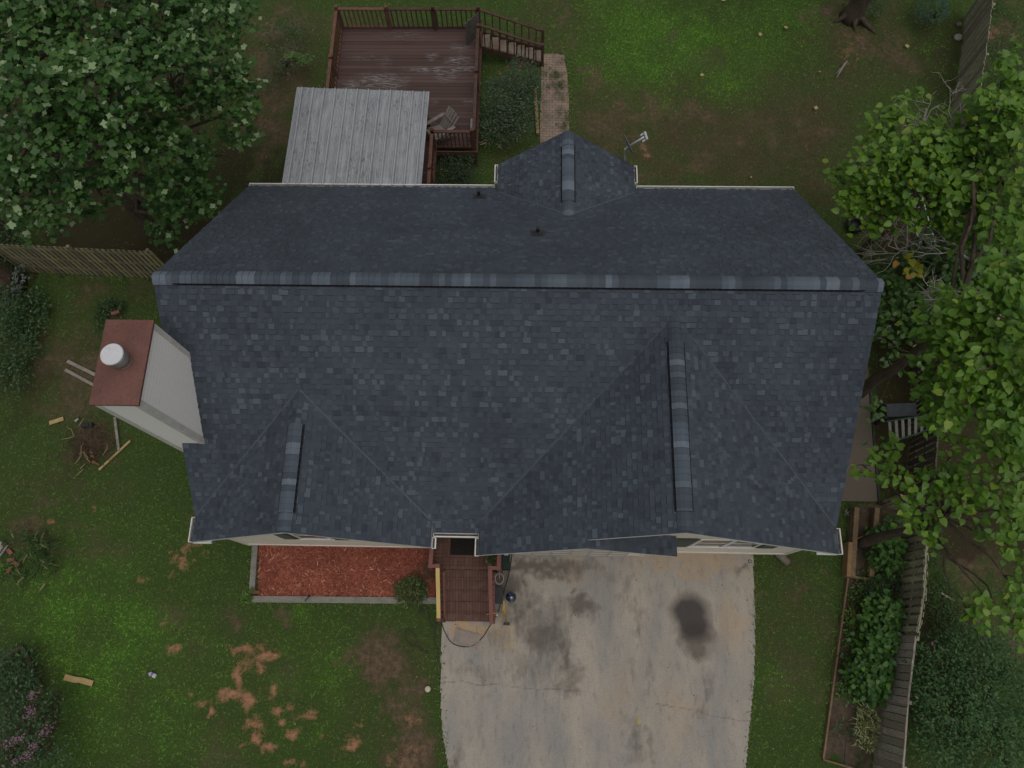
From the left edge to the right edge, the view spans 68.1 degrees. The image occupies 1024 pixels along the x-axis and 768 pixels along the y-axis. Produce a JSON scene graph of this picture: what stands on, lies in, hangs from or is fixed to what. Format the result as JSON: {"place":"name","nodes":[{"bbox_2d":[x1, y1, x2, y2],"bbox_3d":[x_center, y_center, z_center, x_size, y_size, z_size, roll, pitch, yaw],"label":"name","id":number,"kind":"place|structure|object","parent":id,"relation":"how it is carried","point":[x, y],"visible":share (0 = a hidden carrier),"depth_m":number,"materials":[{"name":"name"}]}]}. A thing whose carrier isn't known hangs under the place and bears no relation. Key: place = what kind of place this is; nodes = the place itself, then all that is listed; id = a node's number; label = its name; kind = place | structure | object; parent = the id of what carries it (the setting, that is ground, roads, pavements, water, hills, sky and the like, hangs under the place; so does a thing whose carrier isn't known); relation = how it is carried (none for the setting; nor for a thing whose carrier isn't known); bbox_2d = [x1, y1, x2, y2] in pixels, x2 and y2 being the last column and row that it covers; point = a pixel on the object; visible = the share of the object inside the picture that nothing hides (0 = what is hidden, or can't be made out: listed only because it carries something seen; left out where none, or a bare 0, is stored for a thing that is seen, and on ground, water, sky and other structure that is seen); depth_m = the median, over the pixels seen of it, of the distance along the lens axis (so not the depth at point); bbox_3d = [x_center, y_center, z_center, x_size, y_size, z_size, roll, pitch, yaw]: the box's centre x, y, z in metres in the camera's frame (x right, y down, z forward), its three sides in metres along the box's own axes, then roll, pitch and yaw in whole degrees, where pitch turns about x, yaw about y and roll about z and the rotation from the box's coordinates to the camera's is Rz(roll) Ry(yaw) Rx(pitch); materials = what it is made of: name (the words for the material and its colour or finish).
{"place":"outdoors","nodes":[
{"label":"outdoors","id":0,"kind":"place"},
{"bbox_2d":[0,0,1023,767],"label":"lawn ground","id":1,"kind":"structure","parent":0,"point":[270,656],"depth_m":21.93,"materials":[{"name":"plant"}]},
{"bbox_2d":[0,560,12,581],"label":"garden plant","id":2,"kind":"object","parent":1,"relation":"on","point":[3,567],"visible":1,"depth_m":20.98,"materials":[{"name":"green plant"}]},
{"bbox_2d":[0,219,14,266],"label":"picket fence","id":3,"kind":"object","parent":1,"relation":"on","point":[8,230],"visible":0.23,"depth_m":24.13,"materials":[{"name":"brown wood"}]},
{"bbox_2d":[0,645,23,660],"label":"log edging","id":4,"kind":"object","parent":1,"relation":"on","point":[15,650],"visible":0.64,"depth_m":20.40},
{"bbox_2d":[0,264,27,299],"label":"tree trunk","id":5,"kind":"object","parent":1,"relation":"on","point":[5,273],"visible":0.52,"depth_m":23.39,"materials":[{"name":"brown plant"}]},
{"bbox_2d":[0,208,37,270],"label":"ivy","id":6,"kind":"object","parent":5,"relation":"attached to","point":[4,217],"visible":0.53,"depth_m":23.29,"materials":[{"name":"green plant"}]},
{"bbox_2d":[1,260,29,308],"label":"lambs ear","id":7,"kind":"object","parent":1,"relation":"on","point":[15,279],"visible":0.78,"depth_m":23.40},
{"bbox_2d":[0,641,47,714],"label":"garden plant","id":8,"kind":"object","parent":1,"relation":"on","point":[3,667],"visible":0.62,"depth_m":19.97,"materials":[{"name":"green plant"}]},
{"bbox_2d":[0,256,54,393],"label":"shrub","id":9,"kind":"object","parent":1,"relation":"on","point":[15,333],"visible":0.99,"depth_m":22.86,"materials":[{"name":"green plant"}]},
{"bbox_2d":[0,521,63,594],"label":"daylily clump","id":10,"kind":"object","parent":1,"relation":"on","point":[28,541],"visible":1,"depth_m":21.01,"materials":[{"name":"green plant"}]},
{"bbox_2d":[32,671,43,693],"bbox_3d":[-12.652,7.956,20.191,0.146,0.133,0.640,-33,74,-9],"label":"log edging","id":11,"kind":"object","parent":1,"relation":"on","point":[38,683],"visible":0.5,"depth_m":20.13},
{"bbox_2d":[0,638,84,767],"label":"myrtle shrub","id":12,"kind":"object","parent":1,"relation":"on","point":[17,705],"visible":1,"depth_m":18.79,"materials":[{"name":"green plant"}]},
{"bbox_2d":[2,41,123,168],"bbox_3d":[-12.248,-7.618,21.040,0.794,8.532,3.720,-38,75,-11],"label":"tree trunk","id":13,"kind":"object","parent":1,"relation":"on","point":[96,147],"visible":0.02,"depth_m":22.15,"materials":[{"name":"brown plant"}]},
{"bbox_2d":[63,674,93,685],"bbox_3d":[-11.556,7.899,20.186,0.802,0.025,0.165,9,72,4],"label":"board","id":14,"kind":"object","parent":1,"relation":"on","point":[81,680],"visible":1,"depth_m":20.18,"materials":[{"name":"wood"}]},
{"bbox_2d":[64,369,92,385],"bbox_3d":[-12.874,-0.098,22.868,1.553,0.040,0.090,26,74,9],"label":"plank","id":15,"kind":"object","parent":1,"relation":"on","point":[78,377],"visible":0.64,"depth_m":22.88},
{"bbox_2d":[66,360,94,375],"bbox_3d":[-12.845,-0.378,22.959,1.570,0.040,0.100,24,74,9],"label":"plank","id":16,"kind":"object","parent":1,"relation":"on","point":[80,367],"visible":0.64,"depth_m":22.98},
{"bbox_2d":[0,244,163,277],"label":"picket fence","id":17,"kind":"object","parent":1,"relation":"on","point":[149,253],"visible":0.93,"depth_m":23.03,"materials":[{"name":"brown wood"}]},
{"bbox_2d":[47,408,137,486],"bbox_3d":[-12.421,1.748,22.250,2.860,0.742,2.585,1,72,1],"label":"brush pile","id":18,"kind":"object","parent":1,"relation":"on","point":[92,443],"visible":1,"depth_m":22.18,"materials":[{"name":"wood"}]},
{"bbox_2d":[92,297,125,338],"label":"vine","id":19,"kind":"object","parent":1,"relation":"on","point":[107,308],"visible":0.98,"depth_m":23.43,"materials":[{"name":"green plant"}]},
{"bbox_2d":[98,301,126,318],"bbox_3d":[-12.413,-2.305,23.506,1.021,0.022,0.631,1,72,1],"label":"wire cage","id":20,"kind":"object","parent":1,"relation":"on","point":[112,307],"visible":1,"depth_m":23.50,"materials":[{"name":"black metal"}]},
{"bbox_2d":[98,440,130,469],"bbox_3d":[-11.612,2.082,22.128,0.060,0.035,1.164,40,77,13],"label":"plank","id":21,"kind":"object","parent":1,"relation":"on","point":[114,455],"visible":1,"depth_m":22.11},
{"bbox_2d":[113,417,119,450],"bbox_3d":[-11.647,1.473,22.316,0.075,0.040,1.064,-15,72,-4],"label":"plank","id":22,"kind":"object","parent":1,"relation":"on","point":[116,434],"visible":0.93,"depth_m":22.30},
{"bbox_2d":[0,0,268,257],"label":"broadleaf tree","id":23,"kind":"object","parent":1,"relation":"on","point":[45,115],"visible":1,"depth_m":16.85,"materials":[{"name":"green plant"}]},
{"bbox_2d":[236,586,254,604],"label":"hosta","id":24,"kind":"object","parent":1,"relation":"on","point":[244,597],"visible":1,"depth_m":20.63,"materials":[{"name":"green plant"}]},
{"bbox_2d":[249,545,258,593],"bbox_3d":[-7.163,5.090,21.029,0.150,0.140,1.425,-2,72,0],"label":"bed border","id":25,"kind":"object","parent":1,"relation":"on","point":[254,567],"visible":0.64,"depth_m":20.97,"materials":[{"name":"concrete"}]},
{"bbox_2d":[254,9,315,94],"bbox_3d":[-7.795,-11.500,26.005,2.168,1.106,3.655,-7,72,-1],"label":"young shrub","id":26,"kind":"object","parent":1,"relation":"on","point":[275,48],"visible":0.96,"depth_m":25.88,"materials":[{"name":"green plant"}]},
{"bbox_2d":[283,51,312,66],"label":"young shrub","id":27,"kind":"object","parent":1,"relation":"on","point":[299,60],"visible":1,"depth_m":25.44,"materials":[{"name":"green plant"}]},
{"bbox_2d":[252,596,435,603],"bbox_3d":[-4.583,5.908,20.709,5.037,0.140,0.170,0,72,1],"label":"bed border","id":28,"kind":"object","parent":1,"relation":"on","point":[321,599],"visible":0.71,"depth_m":20.65,"materials":[{"name":"concrete"}]},
{"bbox_2d":[255,545,435,597],"bbox_3d":[-4.525,5.404,20.886,5.650,0.052,2.450,1,72,1],"label":"mulch bed","id":29,"kind":"object","parent":1,"relation":"on","point":[431,590],"visible":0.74,"depth_m":20.96,"materials":[{"name":"wood"}]},
{"bbox_2d":[390,573,429,608],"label":"round shrub","id":30,"kind":"object","parent":29,"relation":"on","point":[404,592],"visible":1,"depth_m":20.23,"materials":[{"name":"green plant"}]},
{"bbox_2d":[408,550,435,585],"bbox_3d":[-2.306,5.039,20.774,1.086,0.257,1.146,1,72,1],"label":"dry brush","id":31,"kind":"object","parent":29,"relation":"on","point":[426,568],"visible":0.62,"depth_m":20.83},
{"bbox_2d":[418,605,437,659],"bbox_3d":[-2.128,6.657,20.415,0.402,0.045,1.437,-23,73,-6],"label":"hose","id":32,"kind":"object","parent":1,"relation":"on","point":[431,625],"visible":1,"depth_m":20.46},
{"bbox_2d":[325,5,543,183],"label":"deck","id":33,"kind":"structure","parent":1,"relation":"on","point":[442,65],"depth_m":25.12,"materials":[{"name":"brown wood"}]},
{"bbox_2d":[282,87,429,185],"bbox_3d":[-4.566,-7.120,23.014,4.100,2.006,3.767,1,72,1],"label":"patio cover","id":34,"kind":"object","parent":33,"relation":"on","point":[346,136],"visible":1,"depth_m":22.27,"materials":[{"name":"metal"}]},
{"bbox_2d":[426,106,458,147],"bbox_3d":[-2.197,-8.111,23.916,1.011,0.866,0.750,-36,75,-10],"label":"adirondack chair","id":35,"kind":"object","parent":33,"relation":"on","point":[447,115],"visible":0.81,"depth_m":23.86,"materials":[{"name":"grey wood"}]},
{"bbox_2d":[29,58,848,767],"bbox_3d":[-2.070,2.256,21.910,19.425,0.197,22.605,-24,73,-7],"label":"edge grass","id":36,"kind":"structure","parent":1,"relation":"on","point":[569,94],"depth_m":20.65,"materials":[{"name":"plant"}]},
{"bbox_2d":[434,145,480,183],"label":"shrub","id":37,"kind":"object","parent":1,"relation":"on","point":[457,176],"visible":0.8,"depth_m":24.03,"materials":[{"name":"green plant"}]},
{"bbox_2d":[14,13,905,760],"bbox_3d":[-2.527,-1.532,23.147,27.958,0.095,24.905,1,72,1],"label":"leaf debris","id":38,"kind":"object","parent":1,"relation":"on","point":[484,97],"visible":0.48,"depth_m":22.62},
{"bbox_2d":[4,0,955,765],"bbox_3d":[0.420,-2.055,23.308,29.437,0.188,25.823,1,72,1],"label":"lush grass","id":39,"kind":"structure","parent":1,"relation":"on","point":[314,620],"depth_m":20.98,"materials":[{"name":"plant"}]},
{"bbox_2d":[89,130,883,556],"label":"house","id":40,"kind":"structure","parent":1,"relation":"on","point":[567,342],"depth_m":16.80,"materials":[{"name":"tile"}]},
{"bbox_2d":[290,534,333,539],"bbox_3d":[-4.999,3.776,18.776,0.880,1.340,0.035,1,72,1],"label":"window","id":41,"kind":"structure","parent":40,"relation":"in","point":[302,537],"depth_m":19.13,"materials":[{"name":"white glass"}]},
{"bbox_2d":[512,549,628,556],"bbox_3d":[1.544,4.435,20.001,3.100,2.120,0.042,1,72,1],"label":"garage door","id":42,"kind":"structure","parent":40,"relation":"in","point":[584,552],"depth_m":20.25,"materials":[{"name":"paint"}]},
{"bbox_2d":[624,131,647,160],"bbox_3d":[3.378,-6.447,21.016,0.622,1.232,0.635,1,72,1],"label":"satellite dish","id":43,"kind":"object","parent":40,"relation":"attached to","point":[645,136],"visible":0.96,"depth_m":20.56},
{"bbox_2d":[687,539,761,548],"bbox_3d":[5.308,3.927,18.579,1.700,1.540,0.035,1,72,1],"label":"window","id":44,"kind":"structure","parent":40,"relation":"in","point":[702,543],"depth_m":18.73,"materials":[{"name":"white glass"}]},
{"bbox_2d":[477,53,546,151],"bbox_3d":[-0.033,-9.010,24.549,2.305,2.030,3.132,1,72,1],"label":"rose bush","id":45,"kind":"object","parent":1,"relation":"on","point":[509,120],"visible":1,"depth_m":24.23,"materials":[{"name":"green plant"}]},
{"bbox_2d":[533,90,538,134],"bbox_3d":[0.824,-9.206,25.590,0.100,0.120,1.791,-3,72,0],"label":"path edging","id":46,"kind":"object","parent":1,"relation":"on","point":[536,112],"visible":0.64,"depth_m":25.50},
{"bbox_2d":[775,555,790,565],"bbox_3d":[7.411,4.756,20.824,0.487,0.195,0.200,43,78,13],"label":"log","id":47,"kind":"object","parent":1,"relation":"on","point":[785,560],"visible":0.67,"depth_m":20.73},
{"bbox_2d":[832,0,875,33],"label":"tree trunk","id":48,"kind":"object","parent":1,"relation":"on","point":[851,13],"visible":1,"depth_m":26.32,"materials":[{"name":"brown plant"}]},
{"bbox_2d":[846,216,863,232],"bbox_3d":[10.862,-5.050,23.953,0.580,0.200,0.576,1,72,1],"label":"tyre","id":49,"kind":"object","parent":1,"relation":"on","point":[856,221],"visible":0.64,"depth_m":23.92,"materials":[{"name":"black rubber"}]},
{"bbox_2d":[842,366,877,501],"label":"side walk","id":50,"kind":"structure","parent":1,"relation":"on","point":[863,488],"depth_m":21.68,"materials":[{"name":"concrete"}]},
{"bbox_2d":[825,504,912,767],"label":"bed soil","id":51,"kind":"structure","parent":1,"relation":"on","point":[839,708],"depth_m":19.81,"materials":[{"name":"soil"}]},
{"bbox_2d":[821,656,837,758],"bbox_3d":[8.249,8.365,19.651,0.045,0.140,2.536,14,73,6],"label":"bed timber","id":52,"kind":"object","parent":51,"relation":"on","point":[829,707],"visible":1,"depth_m":19.61,"materials":[{"name":"wood"}]},
{"bbox_2d":[835,578,848,655],"bbox_3d":[8.867,6.239,20.339,0.045,0.140,2.060,15,73,6],"label":"bed timber","id":53,"kind":"object","parent":51,"relation":"on","point":[841,614],"visible":1,"depth_m":20.31,"materials":[{"name":"wood"}]},
{"bbox_2d":[832,689,860,741],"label":"garden plant","id":54,"kind":"object","parent":51,"relation":"on","point":[849,728],"visible":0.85,"depth_m":19.33,"materials":[{"name":"green plant"}]},
{"bbox_2d":[842,542,852,577],"bbox_3d":[9.156,4.805,20.690,0.100,0.360,0.933,10,72,4],"label":"bed timber","id":55,"kind":"object","parent":51,"relation":"on","point":[847,559],"visible":1,"depth_m":20.60,"materials":[{"name":"wood"}]},
{"bbox_2d":[841,603,860,630],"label":"garden plant","id":56,"kind":"object","parent":51,"relation":"on","point":[848,618],"visible":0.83,"depth_m":20.08,"materials":[{"name":"green plant"}]},
{"bbox_2d":[849,507,859,576],"bbox_3d":[9.392,4.356,20.865,0.130,0.300,1.896,11,72,5],"label":"bed timber","id":57,"kind":"object","parent":51,"relation":"on","point":[854,523],"visible":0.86,"depth_m":20.82,"materials":[{"name":"wood"}]},
{"bbox_2d":[850,701,882,753],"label":"variegated hosta","id":58,"kind":"object","parent":51,"relation":"on","point":[864,729],"visible":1,"depth_m":19.20,"materials":[{"name":"green plant"}]},
{"bbox_2d":[838,647,896,708],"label":"hydrangea","id":59,"kind":"object","parent":51,"relation":"on","point":[873,681],"visible":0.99,"depth_m":19.18,"materials":[{"name":"green plant"}]},
{"bbox_2d":[831,510,910,711],"bbox_3d":[9.890,5.968,20.162,1.970,0.650,5.488,17,73,7],"label":"ground cover","id":60,"kind":"object","parent":51,"relation":"on","point":[898,570],"visible":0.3,"depth_m":20.30,"materials":[{"name":"plant"}]},
{"bbox_2d":[865,507,879,577],"bbox_3d":[9.927,4.359,20.853,0.130,0.300,1.916,12,72,5],"label":"bed timber","id":61,"kind":"object","parent":51,"relation":"on","point":[874,517],"visible":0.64,"depth_m":20.86,"materials":[{"name":"wood"}]},
{"bbox_2d":[847,622,901,662],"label":"hydrangea","id":62,"kind":"object","parent":51,"relation":"on","point":[882,639],"visible":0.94,"depth_m":19.34,"materials":[{"name":"green plant"}]},
{"bbox_2d":[850,585,907,632],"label":"hydrangea","id":63,"kind":"object","parent":51,"relation":"on","point":[886,611],"visible":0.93,"depth_m":19.67,"materials":[{"name":"green plant"}]},
{"bbox_2d":[861,574,904,600],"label":"azalea","id":64,"kind":"object","parent":51,"relation":"on","point":[871,581],"visible":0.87,"depth_m":20.14,"materials":[{"name":"green plant"}]},
{"bbox_2d":[864,523,909,581],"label":"hydrangea","id":65,"kind":"object","parent":51,"relation":"on","point":[889,557],"visible":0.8,"depth_m":20.18,"materials":[{"name":"green plant"}]},
{"bbox_2d":[869,392,880,504],"bbox_3d":[10.453,1.612,21.869,0.050,0.070,3.744,3,72,2],"label":"wall timber","id":66,"kind":"object","parent":1,"relation":"on","point":[874,444],"visible":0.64,"depth_m":21.82,"materials":[{"name":"brown wood"}]},
{"bbox_2d":[873,402,916,424],"bbox_3d":[10.984,0.856,21.717,0.929,0.810,0.481,1,72,1],"label":"outdoor table","id":67,"kind":"object","parent":1,"relation":"on","point":[900,409],"visible":0.76,"depth_m":21.34,"materials":[{"name":"metal"}]},
{"bbox_2d":[873,636,919,767],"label":"board fence","id":68,"kind":"object","parent":1,"relation":"on","point":[900,700],"visible":0.78,"depth_m":18.73,"materials":[{"name":"wood"}]},
{"bbox_2d":[885,415,926,439],"bbox_3d":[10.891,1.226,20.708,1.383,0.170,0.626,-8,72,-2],"label":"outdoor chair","id":69,"kind":"object","parent":1,"relation":"on","point":[908,419],"visible":0.64,"depth_m":20.72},
{"bbox_2d":[881,494,933,517],"bbox_3d":[10.834,3.340,20.709,0.962,1.238,0.144,20,73,8],"label":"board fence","id":70,"kind":"object","parent":1,"relation":"on","point":[888,503],"visible":0.34,"depth_m":20.94,"materials":[{"name":"wood"}]},
{"bbox_2d":[892,253,923,278],"bbox_3d":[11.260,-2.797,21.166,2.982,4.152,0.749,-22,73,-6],"label":"sapling","id":71,"kind":"object","parent":1,"relation":"on","point":[914,263],"visible":0.95,"depth_m":19.16,"materials":[{"name":"yellow plant"}]},
{"bbox_2d":[895,530,928,636],"bbox_3d":[10.487,5.222,19.901,0.202,1.609,2.795,14,73,6],"label":"picket fence","id":72,"kind":"object","parent":1,"relation":"on","point":[913,596],"visible":0.64,"depth_m":19.57,"materials":[{"name":"wood"}]},
{"bbox_2d":[904,431,939,517],"bbox_3d":[11.255,2.516,20.757,0.154,1.647,2.249,13,73,5],"label":"board fence","id":73,"kind":"object","parent":1,"relation":"on","point":[930,457],"visible":0.51,"depth_m":20.76,"materials":[{"name":"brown wood"}]},
{"bbox_2d":[908,193,936,249],"bbox_3d":[11.733,-4.683,21.741,0.488,0.468,1.943,-13,72,-3],"label":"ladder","id":74,"kind":"object","parent":1,"relation":"on","point":[916,235],"visible":0.27,"depth_m":21.71,"materials":[{"name":"metal"}]},
{"bbox_2d":[822,86,1023,259],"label":"heart leaved tree","id":75,"kind":"object","parent":1,"relation":"on","point":[939,178],"visible":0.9,"depth_m":18.04,"materials":[{"name":"green plant"}]},
{"bbox_2d":[866,220,924,254],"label":"dead branch","id":76,"kind":"object","parent":75,"relation":"attached to","point":[906,246],"visible":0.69,"depth_m":20.96,"materials":[{"name":"grey wood"}]},
{"bbox_2d":[855,208,957,262],"bbox_3d":[10.329,-3.765,19.661,2.154,1.626,1.671,42,77,13],"label":"dead branch","id":77,"kind":"object","parent":75,"relation":"attached to","point":[929,238],"visible":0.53,"depth_m":19.64,"materials":[{"name":"grey wood"}]},
{"bbox_2d":[852,226,969,282],"bbox_3d":[10.557,-3.441,21.131,2.424,3.009,2.580,-25,73,-7],"label":"dead branch","id":78,"kind":"object","parent":75,"relation":"attached to","point":[945,248],"visible":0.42,"depth_m":20.68,"materials":[{"name":"grey wood"}]},
{"bbox_2d":[894,92,934,142],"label":"dead branch","id":79,"kind":"object","parent":75,"relation":"attached to","point":[918,107],"visible":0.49,"depth_m":19.11,"materials":[{"name":"grey wood"}]},
{"bbox_2d":[902,97,951,143],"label":"dead branch","id":80,"kind":"object","parent":75,"relation":"attached to","point":[913,124],"visible":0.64,"depth_m":19.15,"materials":[{"name":"grey wood"}]},
{"bbox_2d":[932,72,965,132],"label":"dead branch","id":81,"kind":"object","parent":75,"relation":"attached to","point":[953,92],"visible":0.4,"depth_m":18.41,"materials":[{"name":"grey wood"}]},
{"bbox_2d":[910,0,950,24],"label":"mophead shrub","id":82,"kind":"object","parent":1,"relation":"on","point":[942,9],"visible":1,"depth_m":25.83,"materials":[{"name":"green plant"}]},
{"bbox_2d":[849,430,1023,652],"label":"heart leaved tree","id":83,"kind":"object","parent":1,"relation":"on","point":[955,482],"visible":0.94,"depth_m":16.14,"materials":[{"name":"green plant"}]},
{"bbox_2d":[908,169,964,442],"bbox_3d":[12.572,-2.653,22.378,0.265,1.750,8.955,15,73,6],"label":"board fence","id":84,"kind":"object","parent":1,"relation":"on","point":[916,369],"visible":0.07,"depth_m":21.91,"materials":[{"name":"brown wood"}]},
{"bbox_2d":[860,226,1023,444],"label":"young sapling thicket","id":85,"kind":"object","parent":1,"relation":"on","point":[897,286],"visible":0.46,"depth_m":20.60,"materials":[{"name":"green plant"}]},
{"bbox_2d":[861,36,1023,497],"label":"heart leaved tree","id":86,"kind":"object","parent":1,"relation":"on","point":[1000,391],"visible":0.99,"depth_m":14.96,"materials":[{"name":"green plant"}]},
{"bbox_2d":[913,269,980,323],"bbox_3d":[9.425,-2.042,16.526,1.180,1.303,1.117,-14,72,-4],"label":"dead branch","id":87,"kind":"object","parent":86,"relation":"attached to","point":[977,292],"visible":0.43,"depth_m":16.45,"materials":[{"name":"grey wood"}]},
{"bbox_2d":[912,276,1003,320],"bbox_3d":[9.817,-1.891,16.559,1.883,1.267,1.022,21,73,8],"label":"dead branch","id":88,"kind":"object","parent":86,"relation":"attached to","point":[931,299],"visible":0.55,"depth_m":16.68,"materials":[{"name":"grey wood"}]},
{"bbox_2d":[924,522,964,636],"bbox_3d":[11.601,5.138,20.536,1.219,0.374,3.264,1,72,1],"label":"ground ivy","id":89,"kind":"object","parent":1,"relation":"on","point":[934,598],"visible":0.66,"depth_m":20.36,"materials":[{"name":"plant"}]},
{"bbox_2d":[898,612,1023,767],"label":"flowering bush","id":90,"kind":"object","parent":1,"relation":"on","point":[980,707],"visible":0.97,"depth_m":17.93,"materials":[{"name":"green plant"}]},
{"bbox_2d":[950,0,995,127],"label":"board fence","id":91,"kind":"object","parent":1,"relation":"on","point":[977,23],"visible":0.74,"depth_m":24.96,"materials":[{"name":"wood"}]},
{"bbox_2d":[984,0,1023,87],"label":"weeds","id":92,"kind":"object","parent":1,"relation":"on","point":[996,5],"visible":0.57,"depth_m":26.03,"materials":[{"name":"green plant"}]},
{"bbox_2d":[540,54,568,142],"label":"brick path","id":93,"kind":"structure","parent":0,"point":[550,113],"depth_m":25.77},
{"bbox_2d":[539,48,570,130],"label":"weeds","id":94,"kind":"object","parent":93,"relation":"on","point":[560,84],"visible":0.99,"depth_m":25.85,"materials":[{"name":"green plant"}]},
{"bbox_2d":[440,553,755,767],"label":"driveway","id":95,"kind":"structure","parent":0,"point":[577,691],"depth_m":20.08,"materials":[{"name":"concrete"}]},
{"bbox_2d":[428,533,502,623],"bbox_3d":[-1.214,4.809,20.112,1.890,1.838,2.972,1,72,1],"label":"front porch","id":96,"kind":"object","parent":95,"relation":"on","point":[465,590],"visible":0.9,"depth_m":20.22,"materials":[{"name":"paint"}]},
{"bbox_2d":[450,539,474,554],"bbox_3d":[-1.264,4.363,20.269,0.761,0.016,0.427,1,72,1],"label":"door mat","id":97,"kind":"object","parent":96,"relation":"on","point":[463,546],"depth_m":20.26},
{"bbox_2d":[484,555,496,565],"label":"potted plant","id":98,"kind":"object","parent":96,"relation":"on","point":[490,560],"visible":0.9,"depth_m":19.90,"materials":[{"name":"green plant"}]},
{"bbox_2d":[453,628,480,649],"bbox_3d":[-1.221,6.851,20.353,0.702,0.043,0.400,14,73,6],"label":"stepping slab","id":99,"kind":"object","parent":95,"relation":"on","point":[464,637],"depth_m":20.34,"materials":[{"name":"concrete"}]},
{"bbox_2d":[441,556,511,646],"bbox_3d":[-0.663,5.986,20.629,2.800,0.045,1.222,-39,75,-11],"label":"hose","id":100,"kind":"object","parent":95,"relation":"on","point":[490,624],"visible":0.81,"depth_m":20.45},
{"bbox_2d":[495,587,502,603],"bbox_3d":[-0.373,5.737,20.547,0.271,0.340,0.440,1,72,1],"label":"black tub","id":101,"kind":"object","parent":95,"relation":"on","point":[498,595],"visible":0.68,"depth_m":20.38,"materials":[{"name":"plastic"}]},
{"bbox_2d":[495,571,503,584],"bbox_3d":[-0.326,5.215,20.177,0.258,1.368,0.312,-27,73,-7],"label":"hanging basket hoop","id":102,"kind":"object","parent":95,"relation":"on","point":[499,578],"visible":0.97,"depth_m":19.67,"materials":[{"name":"grey metal"}]},
{"bbox_2d":[502,554,509,569],"bbox_3d":[-0.155,4.675,20.734,0.215,0.700,0.821,1,72,1],"label":"storage bin","id":103,"kind":"object","parent":95,"relation":"on","point":[505,562],"visible":0.39,"depth_m":20.34,"materials":[{"name":"green plastic"}]},
{"bbox_2d":[506,592,515,602],"bbox_3d":[-0.020,5.748,20.393,0.286,0.612,0.286,1,72,1],"label":"gazing ball","id":104,"kind":"object","parent":95,"relation":"on","point":[510,597],"visible":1,"depth_m":20.14,"materials":[{"name":"blue glass"}]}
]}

